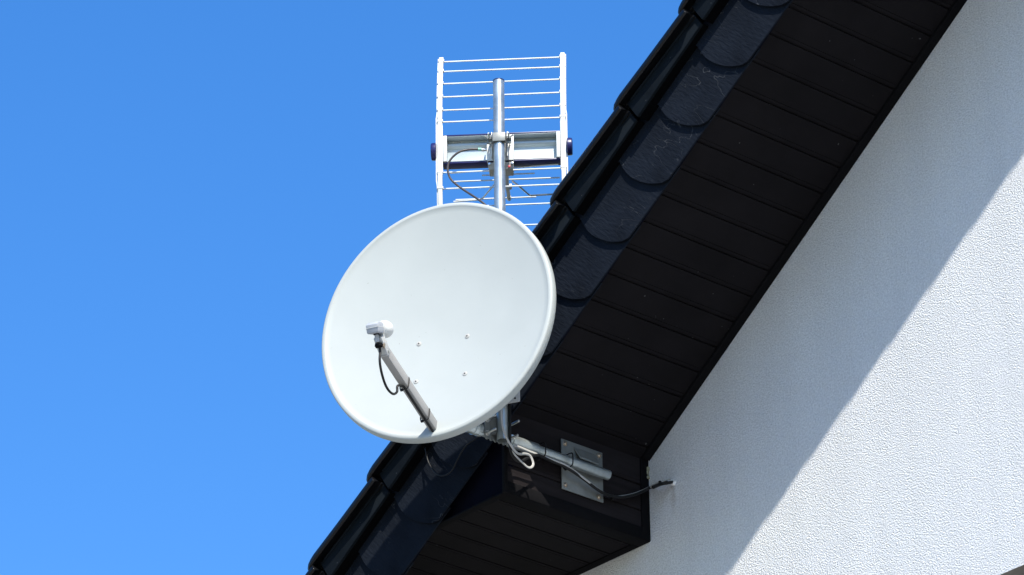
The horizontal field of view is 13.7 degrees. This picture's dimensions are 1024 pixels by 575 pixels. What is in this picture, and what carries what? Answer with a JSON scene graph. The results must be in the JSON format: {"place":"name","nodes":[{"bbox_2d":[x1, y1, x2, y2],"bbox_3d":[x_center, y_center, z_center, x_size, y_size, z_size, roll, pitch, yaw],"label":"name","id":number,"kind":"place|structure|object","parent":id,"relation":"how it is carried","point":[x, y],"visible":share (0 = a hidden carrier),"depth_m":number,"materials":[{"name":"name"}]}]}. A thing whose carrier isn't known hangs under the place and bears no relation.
{"place":"outdoors","nodes":[
{"label":"outdoors","id":0,"kind":"place"},
{"bbox_2d":[0,0,681,574],"label":"sky","id":1,"kind":"structure","parent":0,"point":[189,189],"materials":[{"name":"blue"}]},
{"label":"ground","id":2,"kind":"structure","parent":0,"visible":0},
{"bbox_2d":[305,0,1023,574],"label":"house","id":3,"kind":"structure","parent":2,"relation":"on","point":[781,242],"depth_m":13.56,"materials":[{"name":"grey"}]},
{"bbox_2d":[467,414,610,502],"bbox_3d":[0.095,0.516,13.696,0.620,0.180,0.110,21,-34,-36],"label":"mast bracket","id":4,"kind":"object","parent":3,"relation":"attached to","point":[587,464],"visible":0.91,"depth_m":13.81,"materials":[{"name":"metal"}]},
{"bbox_2d":[424,436,477,476],"bbox_3d":[-0.179,0.489,13.757,0.111,0.161,0.451,7,-28,-15],"label":"thin cable","id":5,"kind":"object","parent":4,"relation":"hanging from","point":[455,462],"visible":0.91,"depth_m":13.80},
{"bbox_2d":[493,78,507,442],"bbox_3d":[-0.037,-0.100,13.863,0.039,1.325,0.039,21,-34,-36],"label":"mast","id":6,"kind":"object","parent":4,"relation":"attached to","point":[499,146],"visible":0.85,"depth_m":14.01,"materials":[{"name":"metal"}]},
{"bbox_2d":[322,202,555,443],"bbox_3d":[-0.217,0.077,13.427,0.647,0.856,0.661,6,-28,-14],"label":"satellite dish","id":7,"kind":"object","parent":6,"relation":"attached to","point":[450,308],"visible":1,"depth_m":13.49,"materials":[{"name":"white metal"}]},
{"bbox_2d":[376,342,433,431],"bbox_3d":[-0.324,0.315,13.140,0.033,0.137,0.444,-12,-29,20],"label":"feed cable","id":8,"kind":"object","parent":7,"relation":"attached to","point":[408,394],"visible":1,"depth_m":13.11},
{"bbox_2d":[430,52,572,225],"bbox_3d":[-0.030,-0.475,14.210,0.471,0.685,0.375,-2,-27,3],"label":"tv antenna","id":9,"kind":"object","parent":6,"relation":"attached to","point":[535,149],"visible":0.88,"depth_m":14.14,"materials":[{"name":"white metal"}]},
{"bbox_2d":[447,148,486,204],"bbox_3d":[-0.123,-0.151,13.908,0.178,0.712,0.046,-11,-29,19],"label":"antenna cable","id":10,"kind":"object","parent":9,"relation":"attached to","point":[455,183],"visible":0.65,"depth_m":14.03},
{"bbox_2d":[500,408,670,495],"bbox_3d":[0.222,0.517,13.809,0.755,0.304,0.101,21,-34,-36],"label":"white cable","id":11,"kind":"object","parent":6,"relation":"hanging from","point":[520,447],"visible":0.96,"depth_m":13.61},
{"bbox_2d":[508,403,672,500],"bbox_3d":[0.243,0.412,13.873,0.714,0.529,0.124,21,-34,-36],"label":"black cable","id":12,"kind":"object","parent":4,"relation":"attached to","point":[658,484],"visible":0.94,"depth_m":13.77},
{"bbox_2d":[1001,565,1023,574],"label":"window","id":13,"kind":"structure","parent":3,"relation":"in","point":[1019,570],"depth_m":12.63,"materials":[{"name":"grey"}]}
]}

